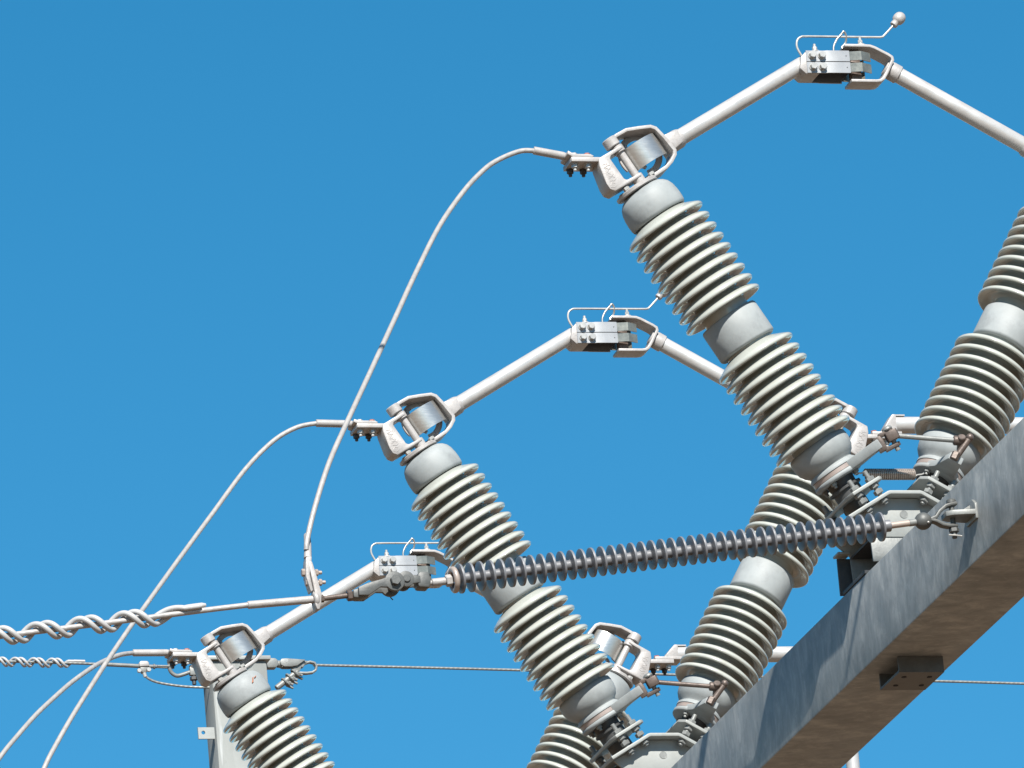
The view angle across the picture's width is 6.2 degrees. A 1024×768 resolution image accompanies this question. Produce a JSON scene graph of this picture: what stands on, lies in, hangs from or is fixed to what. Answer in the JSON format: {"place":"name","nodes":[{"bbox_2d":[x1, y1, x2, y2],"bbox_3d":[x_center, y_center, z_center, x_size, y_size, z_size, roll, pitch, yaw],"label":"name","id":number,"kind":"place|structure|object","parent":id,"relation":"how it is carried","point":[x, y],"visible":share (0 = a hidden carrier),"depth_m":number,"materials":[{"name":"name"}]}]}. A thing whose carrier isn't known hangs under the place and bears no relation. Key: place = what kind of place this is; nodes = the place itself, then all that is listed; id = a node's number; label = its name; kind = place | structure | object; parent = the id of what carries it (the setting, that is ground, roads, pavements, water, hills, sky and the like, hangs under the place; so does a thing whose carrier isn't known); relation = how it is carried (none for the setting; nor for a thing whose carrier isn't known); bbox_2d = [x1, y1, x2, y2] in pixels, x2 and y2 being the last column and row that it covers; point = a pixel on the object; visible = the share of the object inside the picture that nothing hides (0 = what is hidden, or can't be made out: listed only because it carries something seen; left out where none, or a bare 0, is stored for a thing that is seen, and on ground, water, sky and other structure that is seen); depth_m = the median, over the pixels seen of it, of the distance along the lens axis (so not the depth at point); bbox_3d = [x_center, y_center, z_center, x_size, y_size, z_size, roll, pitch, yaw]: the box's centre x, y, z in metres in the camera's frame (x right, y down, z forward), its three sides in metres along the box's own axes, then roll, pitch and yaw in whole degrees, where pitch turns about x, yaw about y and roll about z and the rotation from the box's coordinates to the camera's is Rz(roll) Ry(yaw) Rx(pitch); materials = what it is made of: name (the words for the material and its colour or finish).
{"place":"outdoors","nodes":[
{"label":"outdoors","id":0,"kind":"place"},
{"bbox_2d":[217,670,334,767],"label":"post insulator","id":1,"kind":"object","parent":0,"point":[263,724],"visible":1,"depth_m":37.11,"materials":[{"name":"ceramic"}]},
{"bbox_2d":[167,623,264,691],"bbox_3d":[-1.155,1.072,37.234,0.374,0.261,0.157,0,-18,-16],"label":"hinge head","id":2,"kind":"object","parent":1,"relation":"on","point":[243,640],"visible":1,"depth_m":37.21},
{"bbox_2d":[0,648,191,760],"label":"jumper cable","id":3,"kind":"object","parent":2,"relation":"attached to","point":[166,653],"visible":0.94,"depth_m":36.70,"materials":[{"name":"metal"}]},
{"bbox_2d":[254,538,438,645],"bbox_3d":[-0.603,0.790,37.494,0.907,0.515,0.124,0,-18,-16],"label":"switch blade","id":4,"kind":"object","parent":2,"relation":"attached to","point":[380,567],"visible":0.77,"depth_m":37.48,"materials":[{"name":"metal"}]},
{"bbox_2d":[0,0,1023,767],"label":"sky","id":5,"kind":"structure","parent":0,"point":[217,217],"materials":[{"name":"blue"}]},
{"bbox_2d":[526,671,629,767],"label":"post insulator","id":6,"kind":"object","parent":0,"point":[565,742],"visible":0.53,"depth_m":37.44,"materials":[{"name":"ceramic"}]},
{"bbox_2d":[587,622,673,688],"bbox_3d":[0.446,1.080,37.697,0.374,0.261,0.157,0,-18,-16],"label":"hinge head","id":7,"kind":"object","parent":6,"relation":"on","point":[615,649],"visible":0.81,"depth_m":37.66},
{"bbox_2d":[408,543,581,634],"bbox_3d":[-0.057,0.844,37.633,0.686,0.433,0.080,0,-18,-16],"label":"jaw blade","id":8,"kind":"object","parent":7,"relation":"attached to","point":[437,555],"visible":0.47,"depth_m":37.59,"materials":[{"name":"metal"}]},
{"bbox_2d":[653,645,792,665],"bbox_3d":[1.025,1.073,37.868,0.983,0.068,0.090,0,-18,-16],"label":"bus tube","id":9,"kind":"object","parent":7,"relation":"on","point":[676,653],"visible":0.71,"depth_m":37.75,"materials":[{"name":"metal"}]},
{"bbox_3d":[1.966,-0.727,32.479,0.374,0.261,0.157,0,-18,-16],"label":"hinge head","id":10,"kind":"object","parent":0,"visible":0},
{"bbox_2d":[839,37,1023,156],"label":"jaw blade","id":11,"kind":"object","parent":10,"relation":"attached to","point":[893,72],"visible":1,"depth_m":32.39,"materials":[{"name":"metal"}]},
{"label":"ground","id":12,"kind":"structure","parent":0,"visible":0},
{"bbox_2d":[197,655,270,767],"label":"steel column","id":13,"kind":"structure","parent":12,"relation":"on","point":[223,752],"depth_m":40.09,"materials":[{"name":"metal"}]},
{"bbox_2d":[148,664,196,684],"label":"dead-end clamp","id":14,"kind":"object","parent":13,"relation":"attached to","point":[192,674],"visible":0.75,"depth_m":40.18,"materials":[{"name":"silver metal"}]},
{"bbox_2d":[0,660,139,667],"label":"shield wire","id":15,"kind":"object","parent":14,"relation":"attached to","point":[127,665],"visible":0.69,"depth_m":40.08,"materials":[{"name":"metal"}]},
{"bbox_2d":[0,657,84,667],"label":"spiral damper","id":16,"kind":"object","parent":15,"relation":"attached to","point":[37,659],"visible":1,"depth_m":40.02,"materials":[{"name":"plastic"}]},
{"bbox_2d":[137,661,150,677],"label":"ground clamp","id":17,"kind":"object","parent":15,"relation":"attached to","point":[144,668],"visible":1,"depth_m":40.13,"materials":[{"name":"metal"}]},
{"bbox_2d":[145,676,208,688],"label":"ground lead","id":18,"kind":"object","parent":17,"relation":"hanging from","point":[173,685],"visible":0.97,"depth_m":40.15,"materials":[{"name":"metal"}]},
{"bbox_2d":[266,658,317,689],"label":"dead end clamp","id":19,"kind":"object","parent":13,"relation":"attached to","point":[295,666],"visible":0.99,"depth_m":40.31,"materials":[{"name":"metal"}]},
{"bbox_2d":[313,664,1023,684],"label":"shield wire","id":20,"kind":"object","parent":19,"relation":"attached to","point":[656,674],"visible":0.52,"depth_m":40.54,"materials":[{"name":"metal"}]},
{"bbox_2d":[671,418,1023,767],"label":"crossbeam","id":21,"kind":"object","parent":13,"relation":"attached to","point":[909,617],"visible":1,"depth_m":31.58,"materials":[{"name":"metal"}]},
{"bbox_2d":[589,714,712,767],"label":"base bracket","id":22,"kind":"object","parent":21,"relation":"on","point":[674,743],"visible":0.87,"depth_m":34.36,"materials":[{"name":"metal"}]},
{"bbox_2d":[404,443,642,745],"bbox_3d":[0.035,0.763,34.533,0.792,1.142,0.313,0,-18,-16],"label":"post insulator","id":23,"kind":"object","parent":22,"relation":"on","point":[454,500],"visible":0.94,"depth_m":34.45,"materials":[{"name":"ceramic"}]},
{"bbox_2d":[350,393,454,465],"bbox_3d":[-0.395,0.168,34.625,0.374,0.261,0.157,0,-18,-16],"label":"hinge head","id":24,"kind":"object","parent":23,"relation":"on","point":[433,409],"visible":1,"depth_m":34.60},
{"bbox_2d":[42,419,377,767],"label":"jumper cable","id":25,"kind":"object","parent":24,"relation":"attached to","point":[319,423],"visible":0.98,"depth_m":33.87,"materials":[{"name":"metal"}]},
{"bbox_2d":[444,291,668,416],"bbox_3d":[0.158,-0.114,34.885,0.907,0.515,0.124,0,-18,-16],"label":"switch blade","id":26,"kind":"object","parent":24,"relation":"attached to","point":[585,335],"visible":0.97,"depth_m":34.88,"materials":[{"name":"metal"}]},
{"bbox_2d":[673,463,840,728],"bbox_3d":[0.913,0.761,34.769,0.749,1.142,0.352,0,-18,-16],"label":"post insulator","id":27,"kind":"object","parent":22,"relation":"on","point":[737,636],"visible":0.77,"depth_m":34.68,"materials":[{"name":"ceramic"}]},
{"bbox_2d":[635,672,727,705],"bbox_3d":[0.613,1.105,34.397,0.340,0.139,0.069,-3,-18,-7],"label":"link rod","id":28,"kind":"object","parent":27,"relation":"attached to","point":[652,682],"visible":1,"depth_m":34.38,"materials":[{"name":"metal"}]},
{"bbox_2d":[829,398,889,454],"bbox_3d":[1.206,0.176,35.088,0.374,0.261,0.157,0,-18,-16],"label":"hinge head","id":29,"kind":"object","parent":27,"relation":"on","point":[860,437],"visible":0.28,"depth_m":35.06},
{"bbox_2d":[608,309,737,393],"bbox_3d":[0.703,-0.060,35.023,0.686,0.433,0.080,0,-18,-16],"label":"jaw blade","id":30,"kind":"object","parent":29,"relation":"attached to","point":[659,341],"visible":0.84,"depth_m":34.99,"materials":[{"name":"metal"}]},
{"bbox_2d":[870,414,1023,433],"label":"bus tube","id":31,"kind":"object","parent":29,"relation":"on","point":[901,423],"visible":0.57,"depth_m":35.14,"materials":[{"name":"metal"}]},
{"bbox_2d":[822,470,956,595],"bbox_3d":[1.274,0.498,31.853,0.415,0.348,0.332,0,-18,-16],"label":"base bracket","id":32,"kind":"object","parent":21,"relation":"on","point":[925,494],"visible":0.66,"depth_m":31.77,"materials":[{"name":"metal"}]},
{"bbox_2d":[622,179,881,504],"bbox_3d":[0.795,-0.141,31.924,0.792,1.142,0.313,0,-18,-16],"label":"post insulator","id":33,"kind":"object","parent":32,"relation":"on","point":[698,275],"visible":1,"depth_m":31.84,"materials":[{"name":"ceramic"}]},
{"bbox_2d":[563,125,676,203],"bbox_3d":[0.366,-0.735,32.016,0.374,0.261,0.157,0,-18,-16],"label":"hinge head","id":34,"kind":"object","parent":33,"relation":"on","point":[651,143],"visible":1,"depth_m":31.99},
{"bbox_2d":[303,147,592,594],"bbox_3d":[-0.274,-0.042,31.021,0.272,1.938,1.927,-16,-21,31],"label":"jumper cable","id":35,"kind":"object","parent":34,"relation":"attached to","point":[564,157],"visible":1,"depth_m":30.95,"materials":[{"name":"metal"}]},
{"bbox_2d":[665,12,905,150],"bbox_3d":[0.918,-1.017,32.276,0.907,0.515,0.124,0,-18,-16],"label":"switch blade","id":36,"kind":"object","parent":34,"relation":"attached to","point":[815,65],"visible":1,"depth_m":32.27,"materials":[{"name":"metal"}]},
{"bbox_2d":[854,468,923,479],"bbox_3d":[1.262,0.302,31.863,0.248,0.040,0.040,0,-18,-16],"label":"coil spring","id":37,"kind":"object","parent":32,"relation":"on","point":[897,474],"visible":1,"depth_m":31.85,"materials":[{"name":"metal"}]},
{"bbox_2d":[913,207,1023,485],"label":"post insulator","id":38,"kind":"object","parent":32,"relation":"on","point":[977,391],"visible":0.96,"depth_m":32.03,"materials":[{"name":"ceramic"}]},
{"bbox_2d":[873,425,973,460],"bbox_3d":[1.373,0.201,31.788,0.340,0.139,0.069,-3,-18,-7],"label":"link rod","id":39,"kind":"object","parent":38,"relation":"attached to","point":[890,434],"visible":1,"depth_m":31.78,"materials":[{"name":"metal"}]},
{"bbox_2d":[915,498,961,538],"bbox_3d":[1.363,0.432,30.573,0.151,0.131,0.059,0,-18,-16],"label":"ball clevis","id":40,"kind":"object","parent":21,"relation":"attached to","point":[924,520],"visible":1,"depth_m":30.56,"materials":[{"name":"metal"}]},
{"bbox_2d":[430,512,916,593],"bbox_3d":[0.513,0.536,30.290,1.654,0.267,0.095,0,-18,-16],"label":"strain insulator","id":41,"kind":"object","parent":40,"relation":"attached to","point":[870,528],"visible":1,"depth_m":30.27,"materials":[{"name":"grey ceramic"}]},
{"bbox_2d":[321,571,430,602],"bbox_3d":[-0.436,0.642,29.978,0.367,0.096,0.106,0,-18,-16],"label":"dead end clevis","id":42,"kind":"object","parent":41,"relation":"attached to","point":[392,584],"visible":1,"depth_m":29.96,"materials":[{"name":"metal"}]},
{"bbox_2d":[0,561,325,638],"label":"dead end conductor","id":43,"kind":"object","parent":42,"relation":"attached to","point":[314,599],"visible":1,"depth_m":29.83,"materials":[{"name":"metal"}]},
{"bbox_2d":[0,603,205,644],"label":"spiral damper","id":44,"kind":"object","parent":43,"relation":"attached to","point":[88,619],"visible":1,"depth_m":29.67,"materials":[{"name":"plastic"}]},
{"bbox_2d":[846,752,859,767],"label":"operating pipe","id":45,"kind":"object","parent":12,"relation":"on","point":[853,762],"depth_m":34.26,"materials":[{"name":"metal"}]}
]}

